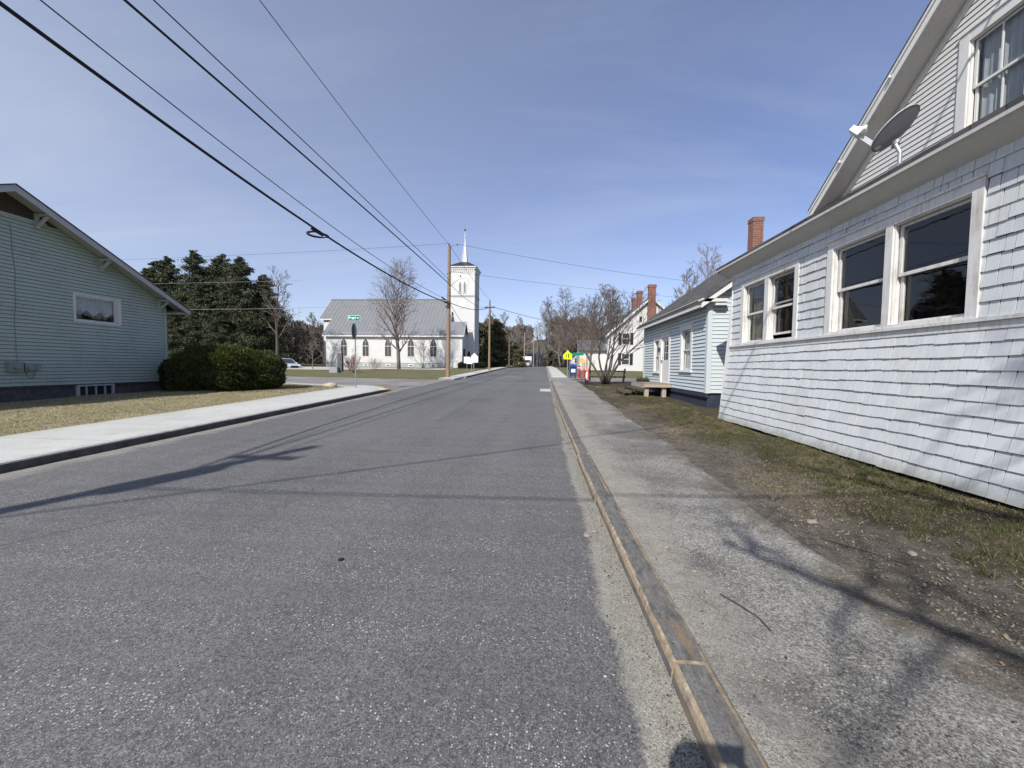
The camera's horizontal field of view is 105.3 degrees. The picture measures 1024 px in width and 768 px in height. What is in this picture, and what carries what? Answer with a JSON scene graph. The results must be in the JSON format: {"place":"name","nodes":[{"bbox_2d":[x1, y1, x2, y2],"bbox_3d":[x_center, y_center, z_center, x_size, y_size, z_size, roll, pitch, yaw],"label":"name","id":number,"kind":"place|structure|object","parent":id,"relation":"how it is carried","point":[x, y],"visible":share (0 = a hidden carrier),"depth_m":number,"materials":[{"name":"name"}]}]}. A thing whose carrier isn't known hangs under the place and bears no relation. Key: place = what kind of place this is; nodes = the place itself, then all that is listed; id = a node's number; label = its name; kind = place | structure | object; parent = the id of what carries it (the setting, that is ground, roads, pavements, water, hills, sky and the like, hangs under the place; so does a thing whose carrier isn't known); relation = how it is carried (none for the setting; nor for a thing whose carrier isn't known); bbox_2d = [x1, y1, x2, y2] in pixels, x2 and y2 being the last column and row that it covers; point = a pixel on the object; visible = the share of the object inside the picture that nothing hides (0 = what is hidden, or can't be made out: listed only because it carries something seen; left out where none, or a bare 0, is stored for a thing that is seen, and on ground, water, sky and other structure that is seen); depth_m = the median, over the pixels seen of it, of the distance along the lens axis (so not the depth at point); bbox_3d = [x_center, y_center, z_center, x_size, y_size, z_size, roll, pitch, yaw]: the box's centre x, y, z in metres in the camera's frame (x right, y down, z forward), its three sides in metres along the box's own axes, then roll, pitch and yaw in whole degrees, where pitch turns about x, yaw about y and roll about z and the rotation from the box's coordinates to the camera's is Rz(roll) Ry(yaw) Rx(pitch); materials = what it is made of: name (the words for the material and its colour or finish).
{"place":"outdoors","nodes":[
{"label":"outdoors","id":0,"kind":"place"},
{"bbox_2d":[0,384,343,435],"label":"lawn","id":1,"kind":"structure","parent":0,"point":[87,419],"depth_m":11.50,"materials":[{"name":"plant"}]},
{"bbox_2d":[0,183,190,402],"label":"clapboard house","id":2,"kind":"structure","parent":1,"relation":"on","point":[82,313],"depth_m":13.50,"materials":[{"name":"green wood"}]},
{"bbox_2d":[75,384,114,395],"bbox_3d":[-15.390,0.257,14.444,0.090,0.500,1.200,1,3,5],"label":"basement window","id":3,"kind":"structure","parent":2,"relation":"in","point":[91,389],"depth_m":14.41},
{"bbox_2d":[72,292,121,325],"bbox_3d":[-15.708,-2.737,14.483,0.835,1.030,1.550,1,3,5],"label":"window","id":4,"kind":"structure","parent":2,"relation":"in","point":[92,309],"depth_m":14.64,"materials":[{"name":"clear glass"}]},
{"bbox_2d":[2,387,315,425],"bbox_3d":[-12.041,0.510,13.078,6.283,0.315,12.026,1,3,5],"label":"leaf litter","id":5,"kind":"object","parent":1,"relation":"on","point":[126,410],"visible":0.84,"depth_m":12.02,"materials":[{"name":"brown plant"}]},
{"bbox_2d":[157,359,183,390],"bbox_3d":[-14.511,-0.410,16.836,1.099,1.563,1.185,1,3,5],"label":"yew bush","id":6,"kind":"object","parent":1,"relation":"on","point":[162,375],"visible":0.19,"depth_m":16.44,"materials":[{"name":"green plant"}]},
{"bbox_2d":[163,342,254,391],"bbox_3d":[-12.853,-0.765,17.067,3.583,2.217,2.677,1,3,5],"label":"yew bush","id":7,"kind":"object","parent":1,"relation":"on","point":[208,367],"visible":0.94,"depth_m":16.15,"materials":[{"name":"green plant"}]},
{"bbox_2d":[237,349,289,389],"bbox_3d":[-11.647,-0.666,17.812,2.573,1.914,2.338,1,3,5],"label":"yew bush","id":8,"kind":"object","parent":1,"relation":"on","point":[266,368],"visible":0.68,"depth_m":17.26,"materials":[{"name":"green plant"}]},
{"bbox_2d":[0,385,382,460],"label":"pavement","id":9,"kind":"structure","parent":0,"point":[13,446],"depth_m":8.41,"materials":[{"name":"concrete"}]},
{"bbox_2d":[348,315,359,387],"bbox_3d":[-7.614,-1.474,18.845,0.462,3.650,0.607,-2,4,-42],"label":"street sign post","id":10,"kind":"object","parent":9,"relation":"on","point":[354,318],"visible":1,"depth_m":18.75,"materials":[{"name":"metal"}]},
{"bbox_3d":[-9.575,-3.645,-3.657,1.100,11.200,0.599,1,3,5],"label":"utility pole","id":11,"kind":"object","parent":9,"relation":"on","visible":0},
{"bbox_2d":[40,0,446,299],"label":"power line","id":12,"kind":"object","parent":11,"relation":"attached to","point":[196,123],"visible":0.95,"depth_m":9.27,"materials":[{"name":"black rubber"}]},
{"bbox_2d":[123,0,448,283],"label":"power line","id":13,"kind":"object","parent":11,"relation":"attached to","point":[193,59],"visible":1,"depth_m":10.88,"materials":[{"name":"black rubber"}]},
{"bbox_2d":[0,367,706,767],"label":"road","id":14,"kind":"structure","parent":0,"point":[204,599],"depth_m":2.62,"materials":[{"name":"grey asphalt"}]},
{"bbox_2d":[522,324,535,366],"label":"bare tree","id":15,"kind":"object","parent":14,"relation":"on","point":[529,337],"visible":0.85,"depth_m":117.52,"materials":[{"name":"brown plant"}]},
{"bbox_2d":[530,323,544,366],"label":"bare tree","id":16,"kind":"object","parent":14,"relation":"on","point":[536,330],"visible":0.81,"depth_m":164.76,"materials":[{"name":"brown plant"}]},
{"bbox_2d":[551,401,704,767],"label":"gutter grit","id":17,"kind":"object","parent":14,"relation":"on","point":[683,738],"visible":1,"depth_m":2.17,"materials":[{"name":"gravel"}]},
{"bbox_2d":[550,381,767,767],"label":"kerb","id":18,"kind":"structure","parent":14,"relation":"on","point":[722,736],"depth_m":2.11,"materials":[{"name":"concrete"}]},
{"bbox_2d":[285,376,438,389],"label":"side street","id":19,"kind":"structure","parent":0,"point":[394,384],"depth_m":25.60,"materials":[{"name":"grey asphalt"}]},
{"bbox_2d":[280,364,496,379],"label":"lawn","id":20,"kind":"structure","parent":0,"point":[402,374],"depth_m":36.70,"materials":[{"name":"green plant"}]},
{"bbox_2d":[140,261,171,286],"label":"hemlock tree","id":21,"kind":"object","parent":20,"relation":"on","point":[144,271],"visible":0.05,"depth_m":55.11,"materials":[{"name":"green plant"}]},
{"bbox_2d":[147,256,191,320],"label":"hemlock tree","id":22,"kind":"object","parent":20,"relation":"on","point":[165,274],"visible":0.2,"depth_m":53.47,"materials":[{"name":"green plant"}]},
{"bbox_2d":[167,250,214,336],"bbox_3d":[-44.249,-9.630,54.689,10.634,17.942,10.271,1,3,5],"label":"hemlock tree","id":23,"kind":"object","parent":20,"relation":"on","point":[193,260],"visible":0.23,"depth_m":53.19,"materials":[{"name":"green plant"}]},
{"bbox_2d":[168,278,228,357],"bbox_3d":[-40.437,-7.800,51.920,7.782,12.478,7.582,1,3,12],"label":"hemlock tree","id":24,"kind":"object","parent":20,"relation":"on","point":[191,327],"visible":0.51,"depth_m":50.74,"materials":[{"name":"green plant"}]},
{"bbox_2d":[188,253,236,342],"bbox_3d":[-41.148,-9.408,55.037,10.271,17.942,10.634,1,3,14],"label":"hemlock tree","id":25,"kind":"object","parent":20,"relation":"on","point":[215,272],"visible":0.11,"depth_m":54.33,"materials":[{"name":"green plant"}]},
{"bbox_2d":[201,306,234,344],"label":"hemlock tree","id":26,"kind":"object","parent":20,"relation":"on","point":[215,325],"visible":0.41,"depth_m":50.02,"materials":[{"name":"green plant"}]},
{"bbox_2d":[199,267,248,328],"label":"hemlock tree","id":27,"kind":"object","parent":20,"relation":"on","point":[225,290],"visible":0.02,"depth_m":53.37,"materials":[{"name":"green plant"}]},
{"bbox_2d":[198,256,280,354],"bbox_3d":[-36.498,-9.367,53.321,9.891,15.707,10.962,1,3,5],"label":"hemlock tree","id":28,"kind":"object","parent":20,"relation":"on","point":[237,284],"visible":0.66,"depth_m":51.59,"materials":[{"name":"green plant"}]},
{"bbox_2d":[233,321,255,349],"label":"hemlock tree","id":29,"kind":"object","parent":20,"relation":"on","point":[243,329],"visible":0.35,"depth_m":51.02,"materials":[{"name":"green plant"}]},
{"bbox_2d":[238,276,294,359],"bbox_3d":[-34.625,-8.294,54.634,8.366,13.414,8.151,-1,3,-34],"label":"hemlock tree","id":30,"kind":"object","parent":20,"relation":"on","point":[283,351],"visible":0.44,"depth_m":53.77,"materials":[{"name":"green plant"}]},
{"bbox_2d":[256,265,301,354],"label":"bare tree","id":31,"kind":"object","parent":20,"relation":"on","point":[277,320],"visible":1,"depth_m":51.86,"materials":[{"name":"brown plant"}]},
{"bbox_2d":[254,274,304,365],"bbox_3d":[-36.737,-9.071,59.141,10.414,14.922,9.397,-2,3,-40],"label":"hemlock tree","id":32,"kind":"object","parent":20,"relation":"on","point":[285,334],"visible":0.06,"depth_m":59.65,"materials":[{"name":"green plant"}]},
{"bbox_2d":[285,313,305,360],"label":"bare tree","id":33,"kind":"object","parent":20,"relation":"on","point":[298,339],"visible":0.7,"depth_m":64.09,"materials":[{"name":"brown plant"}]},
{"bbox_2d":[329,353,354,372],"bbox_3d":[-16.246,-1.978,37.316,2.150,1.970,0.800,1,3,5],"label":"granite marker","id":34,"kind":"object","parent":20,"relation":"on","point":[339,368],"visible":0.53,"depth_m":37.31,"materials":[{"name":"grey stone"}]},
{"bbox_2d":[343,354,360,370],"bbox_3d":[-15.708,-2.029,38.040,1.733,1.899,1.697,1,3,5],"label":"red twig shrub","id":35,"kind":"object","parent":20,"relation":"on","point":[350,362],"visible":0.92,"depth_m":37.96,"materials":[{"name":"red plant"}]},
{"bbox_2d":[287,367,453,369],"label":"church drive","id":36,"kind":"structure","parent":20,"relation":"on","point":[322,368],"depth_m":50.41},
{"bbox_2d":[281,358,301,367],"bbox_3d":[-28.586,-2.398,49.244,4.579,1.695,2.160,2,3,33],"label":"parked car","id":37,"kind":"object","parent":36,"relation":"on","point":[291,363],"visible":0.17,"depth_m":48.69,"materials":[{"name":"silver metal"}]},
{"bbox_2d":[362,257,422,368],"bbox_3d":[-14.488,-9.062,48.663,7.122,14.559,9.510,1,3,5],"label":"bare maple tree","id":38,"kind":"object","parent":20,"relation":"on","point":[397,319],"visible":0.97,"depth_m":48.59,"materials":[{"name":"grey plant"}]},
{"bbox_2d":[320,229,480,367],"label":"church","id":39,"kind":"structure","parent":20,"relation":"on","point":[431,318],"depth_m":59.72,"materials":[{"name":"wood"}]},
{"bbox_2d":[340,338,346,355],"bbox_3d":[-25.444,-5.627,59.074,1.080,2.880,0.070,1,3,5],"label":"window","id":40,"kind":"structure","parent":39,"relation":"in","point":[343,345],"depth_m":59.06,"materials":[{"name":"white glass"}]},
{"bbox_2d":[362,337,368,356],"bbox_3d":[-22.046,-5.572,58.795,1.080,2.880,0.070,1,3,5],"label":"window","id":41,"kind":"structure","parent":39,"relation":"in","point":[365,344],"depth_m":58.79,"materials":[{"name":"white paint"}]},
{"bbox_2d":[384,338,391,356],"bbox_3d":[-18.588,-5.517,58.511,1.080,2.880,0.070,1,3,5],"label":"window","id":42,"kind":"structure","parent":39,"relation":"in","point":[387,346],"depth_m":58.52,"materials":[{"name":"white paint"}]},
{"bbox_2d":[407,338,413,356],"bbox_3d":[-15.100,-5.462,58.225,1.080,2.880,0.070,1,3,5],"label":"window","id":43,"kind":"structure","parent":39,"relation":"in","point":[410,345],"depth_m":58.22,"materials":[{"name":"white paint"}]},
{"bbox_2d":[430,338,436,356],"bbox_3d":[-11.682,-5.407,57.944,1.080,2.880,0.070,1,3,5],"label":"window","id":44,"kind":"structure","parent":39,"relation":"in","point":[433,346],"depth_m":57.93,"materials":[{"name":"white paint"}]},
{"bbox_2d":[408,334,432,367],"bbox_3d":[-13.201,-4.619,56.207,4.652,4.735,3.010,2,3,33],"label":"bare shrub","id":45,"kind":"object","parent":20,"relation":"on","point":[423,349],"visible":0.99,"depth_m":55.54,"materials":[{"name":"brown plant"}]},
{"bbox_2d":[301,338,550,366],"bbox_3d":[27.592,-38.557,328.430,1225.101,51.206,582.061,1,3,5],"label":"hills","id":46,"kind":"structure","parent":0,"point":[537,357],"depth_m":280.59,"materials":[{"name":"brown plant"}]},
{"bbox_2d":[0,0,929,339],"label":"sky","id":47,"kind":"structure","parent":0,"point":[626,136],"materials":[{"name":"blue"}]},
{"bbox_2d":[438,366,511,380],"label":"pavement by church","id":48,"kind":"structure","parent":0,"point":[456,377],"depth_m":33.37,"materials":[{"name":"concrete"}]},
{"bbox_2d":[444,244,469,376],"bbox_3d":[-4.186,-5.476,30.077,2.000,10.611,0.444,1,3,5],"label":"utility pole","id":49,"kind":"object","parent":48,"relation":"on","point":[449,285],"visible":0.98,"depth_m":30.07,"materials":[{"name":"brown wood"}]},
{"bbox_2d":[0,1,447,302],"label":"cable","id":50,"kind":"object","parent":49,"relation":"attached to","point":[51,41],"visible":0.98,"depth_m":8.50,"materials":[{"name":"black rubber"}]},
{"bbox_2d":[306,227,328,237],"bbox_3d":[-7.095,-5.467,14.266,0.390,0.266,0.697,2,3,32],"label":"cable splice","id":51,"kind":"object","parent":50,"relation":"hanging from","point":[315,231],"visible":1,"depth_m":14.18,"materials":[{"name":"black rubber"}]},
{"bbox_2d":[153,0,448,279],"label":"power line","id":52,"kind":"object","parent":49,"relation":"attached to","point":[276,115],"visible":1,"depth_m":11.56,"materials":[{"name":"black rubber"}]},
{"bbox_2d":[259,0,447,242],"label":"power line","id":53,"kind":"object","parent":49,"relation":"attached to","point":[338,104],"visible":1,"depth_m":14.79,"materials":[{"name":"black rubber"}]},
{"bbox_2d":[485,300,494,369],"bbox_3d":[-2.774,-5.751,48.186,1.240,9.050,0.298,1,3,5],"label":"utility pole","id":54,"kind":"object","parent":48,"relation":"on","point":[489,338],"visible":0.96,"depth_m":48.08,"materials":[{"name":"brown wood"}]},
{"bbox_2d":[547,366,566,376],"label":"pavement","id":55,"kind":"structure","parent":0,"point":[555,372],"depth_m":43.10,"materials":[{"name":"concrete"}]},
{"bbox_2d":[550,377,636,381],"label":"side street","id":56,"kind":"structure","parent":0,"point":[592,379],"depth_m":30.67,"materials":[{"name":"grey asphalt"}]},
{"bbox_2d":[557,368,642,377],"bbox_3d":[35.240,-1.252,50.359,58.050,0.936,37.800,1,3,5],"label":"lawn beyond","id":57,"kind":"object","parent":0,"point":[632,374],"visible":0.03,"depth_m":41.37,"materials":[{"name":"green plant"}]},
{"bbox_2d":[551,310,574,369],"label":"bare tree","id":58,"kind":"object","parent":57,"relation":"on","point":[563,333],"visible":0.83,"depth_m":55.29,"materials":[{"name":"brown plant"}]},
{"bbox_2d":[574,294,604,339],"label":"bare tree","id":59,"kind":"object","parent":57,"relation":"on","point":[592,306],"visible":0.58,"depth_m":61.37,"materials":[{"name":"brown plant"}]},
{"bbox_2d":[577,304,604,367],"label":"bare tree","id":60,"kind":"object","parent":57,"relation":"on","point":[592,332],"visible":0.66,"depth_m":45.45,"materials":[{"name":"brown plant"}]},
{"bbox_2d":[594,289,627,338],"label":"bare tree","id":61,"kind":"object","parent":57,"relation":"on","point":[608,292],"visible":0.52,"depth_m":67.68,"materials":[{"name":"brown plant"}]},
{"bbox_2d":[574,284,664,370],"bbox_3d":[17.261,-7.572,58.398,15.400,11.950,13.000,1,3,5],"label":"farmhouse","id":62,"kind":"object","parent":57,"relation":"on","point":[633,361],"visible":0.41,"depth_m":52.78,"materials":[{"name":"grey"}]},
{"bbox_2d":[666,265,698,306],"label":"bare tree","id":63,"kind":"object","parent":57,"relation":"on","point":[686,276],"visible":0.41,"depth_m":66.88,"materials":[{"name":"brown plant"}]},
{"bbox_2d":[672,243,721,300],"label":"bare tree","id":64,"kind":"object","parent":57,"relation":"on","point":[707,264],"visible":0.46,"depth_m":40.01,"materials":[{"name":"brown plant"}]},
{"bbox_2d":[553,381,1023,767],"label":"footpath","id":65,"kind":"structure","parent":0,"point":[769,723],"depth_m":2.18,"materials":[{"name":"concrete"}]},
{"bbox_2d":[560,436,1017,767],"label":"bark bits","id":66,"kind":"object","parent":65,"relation":"on","point":[852,699],"visible":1,"depth_m":1.86,"materials":[{"name":"brown wood"}]},
{"bbox_2d":[576,381,1023,685],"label":"lawn","id":67,"kind":"structure","parent":0,"point":[984,645],"depth_m":3.46,"materials":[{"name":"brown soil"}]},
{"bbox_2d":[581,382,630,385],"bbox_3d":[6.014,-0.016,24.341,3.200,0.102,3.537,1,3,5],"label":"mulch bed","id":68,"kind":"object","parent":67,"relation":"on","point":[610,383],"visible":0.78,"depth_m":24.36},
{"bbox_2d":[554,283,674,383],"bbox_3d":[5.868,-2.977,23.669,7.284,5.989,4.756,2,3,20],"label":"multi stem tree","id":69,"kind":"object","parent":68,"relation":"on","point":[604,379],"visible":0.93,"depth_m":23.62,"materials":[{"name":"brown plant"}]},
{"bbox_2d":[589,368,625,381],"bbox_3d":[6.356,-0.549,26.146,2.470,0.980,0.180,1,3,5],"label":"rail fence","id":70,"kind":"object","parent":67,"relation":"on","point":[623,376],"visible":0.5,"depth_m":26.05,"materials":[{"name":"brown wood"}]},
{"bbox_2d":[616,381,670,396],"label":"bench","id":71,"kind":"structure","parent":67,"relation":"on","point":[634,387],"depth_m":16.18,"materials":[{"name":"brown wood"}]},
{"bbox_2d":[636,216,764,407],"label":"house","id":72,"kind":"structure","parent":67,"relation":"on","point":[685,342],"depth_m":14.26,"materials":[{"name":"wood"}]},
{"bbox_2d":[652,336,659,373],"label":"window","id":73,"kind":"structure","parent":72,"relation":"in","point":[656,355],"depth_m":18.43,"materials":[{"name":"white paint"}]},
{"bbox_2d":[659,331,670,384],"bbox_3d":[6.620,-1.060,16.866,0.160,2.290,1.430,1,3,5],"label":"door","id":74,"kind":"structure","parent":72,"relation":"in","point":[665,339],"depth_m":16.98,"materials":[{"name":"white paint"}]},
{"bbox_2d":[678,323,693,372],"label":"window","id":75,"kind":"structure","parent":72,"relation":"in","point":[686,336],"depth_m":14.67,"materials":[{"name":"white paint"}]},
{"bbox_2d":[594,388,1023,665],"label":"leaf litter","id":76,"kind":"object","parent":67,"relation":"on","point":[1006,637],"visible":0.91,"depth_m":3.69,"materials":[{"name":"brown plant"}]},
{"bbox_2d":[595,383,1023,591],"bbox_3d":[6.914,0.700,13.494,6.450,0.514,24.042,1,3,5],"label":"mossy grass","id":77,"kind":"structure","parent":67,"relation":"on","point":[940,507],"depth_m":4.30,"materials":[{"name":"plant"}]},
{"bbox_2d":[820,537,910,564],"bbox_3d":[2.852,1.350,3.177,0.020,0.015,0.561,-1,3,-35],"label":"stick","id":78,"kind":"object","parent":67,"relation":"on","point":[862,549],"visible":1,"depth_m":3.19,"materials":[{"name":"brown wood"}]},
{"bbox_2d":[716,0,1023,508],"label":"shingled house","id":79,"kind":"structure","parent":67,"relation":"on","point":[876,318],"depth_m":6.15,"materials":[{"name":"white wood"}]},
{"bbox_2d":[739,257,800,344],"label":"window","id":80,"kind":"structure","parent":79,"relation":"in","point":[769,298],"depth_m":9.14,"materials":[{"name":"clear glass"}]},
{"bbox_2d":[849,104,919,170],"bbox_3d":[5.208,-3.314,5.416,0.760,0.796,0.653,1,3,5],"label":"satellite dish","id":81,"kind":"object","parent":79,"relation":"on","point":[894,129],"visible":0.97,"depth_m":5.32,"materials":[{"name":"metal"}]},
{"bbox_2d":[823,172,988,334],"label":"window","id":82,"kind":"structure","parent":79,"relation":"in","point":[918,263],"depth_m":6.28,"materials":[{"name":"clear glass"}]},
{"bbox_2d":[954,0,1023,133],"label":"window","id":83,"kind":"structure","parent":79,"relation":"in","point":[991,53],"depth_m":6.76,"materials":[{"name":"white paint"}]},
{"bbox_2d":[614,402,1023,654],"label":"loose gravel","id":84,"kind":"structure","parent":0,"point":[1017,642],"depth_m":3.26,"materials":[{"name":"grey gravel"}]},
{"bbox_3d":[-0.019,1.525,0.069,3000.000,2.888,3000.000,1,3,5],"label":"ground","id":85,"kind":"structure","parent":0,"visible":0},
{"bbox_2d":[167,315,193,357],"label":"hemlock tree","id":86,"kind":"object","parent":85,"relation":"on","point":[174,336],"visible":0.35,"depth_m":49.87,"materials":[{"name":"green plant"}]},
{"bbox_2d":[0,390,392,472],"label":"kerb","id":87,"kind":"structure","parent":85,"relation":"on","point":[9,465],"depth_m":7.28,"materials":[{"name":"grey concrete"}]},
{"bbox_2d":[305,312,323,364],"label":"bare tree","id":88,"kind":"object","parent":85,"relation":"on","point":[316,329],"visible":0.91,"depth_m":92.04,"materials":[{"name":"brown plant"}]},
{"bbox_2d":[284,314,638,366],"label":"woodland","id":89,"kind":"object","parent":85,"relation":"on","point":[305,333],"visible":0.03,"depth_m":141.34,"materials":[{"name":"brown plant"}]},
{"bbox_2d":[479,323,488,355],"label":"evergreen tree","id":90,"kind":"object","parent":85,"relation":"on","point":[483,332],"visible":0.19,"depth_m":75.86,"materials":[{"name":"green plant"}]},
{"bbox_2d":[479,320,518,367],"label":"evergreen tree","id":91,"kind":"object","parent":85,"relation":"on","point":[499,346],"visible":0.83,"depth_m":71.12,"materials":[{"name":"green plant"}]},
{"bbox_2d":[510,316,525,349],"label":"bare tree","id":92,"kind":"object","parent":85,"relation":"on","point":[518,331],"visible":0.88,"depth_m":103.58,"materials":[{"name":"brown plant"}]},
{"bbox_2d":[510,342,526,366],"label":"evergreen tree","id":93,"kind":"object","parent":85,"relation":"on","point":[517,356],"visible":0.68,"depth_m":83.17,"materials":[{"name":"green plant"}]},
{"bbox_2d":[537,311,556,365],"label":"bare tree","id":94,"kind":"object","parent":85,"relation":"on","point":[547,353],"visible":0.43,"depth_m":126.17,"materials":[{"name":"brown plant"}]},
{"bbox_2d":[542,336,557,366],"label":"pine tree","id":95,"kind":"object","parent":85,"relation":"on","point":[550,358],"visible":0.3,"depth_m":167.25,"materials":[{"name":"green plant"}]},
{"bbox_2d":[542,305,571,366],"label":"bare tree","id":96,"kind":"object","parent":85,"relation":"on","point":[552,325],"visible":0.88,"depth_m":91.56,"materials":[{"name":"brown plant"}]},
{"bbox_2d":[537,295,576,366],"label":"bare tree","id":97,"kind":"object","parent":85,"relation":"on","point":[547,305],"visible":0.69,"depth_m":106.99,"materials":[{"name":"brown plant"}]},
{"bbox_2d":[547,316,570,367],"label":"bare tree","id":98,"kind":"object","parent":85,"relation":"on","point":[559,341],"visible":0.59,"depth_m":73.39,"materials":[{"name":"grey plant"}]},
{"bbox_2d":[543,288,582,366],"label":"bare tree","id":99,"kind":"object","parent":85,"relation":"on","point":[564,313],"visible":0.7,"depth_m":93.17,"materials":[{"name":"brown plant"}]},
{"bbox_2d":[568,297,591,344],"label":"bare tree","id":100,"kind":"object","parent":85,"relation":"on","point":[581,313],"visible":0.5,"depth_m":101.03,"materials":[{"name":"brown plant"}]},
{"bbox_2d":[570,285,613,339],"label":"bare tree","id":101,"kind":"object","parent":85,"relation":"on","point":[603,295],"visible":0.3,"depth_m":83.96,"materials":[{"name":"brown plant"}]},
{"bbox_2d":[599,284,626,337],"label":"bare tree","id":102,"kind":"object","parent":85,"relation":"on","point":[612,295],"visible":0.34,"depth_m":80.00,"materials":[{"name":"brown plant"}]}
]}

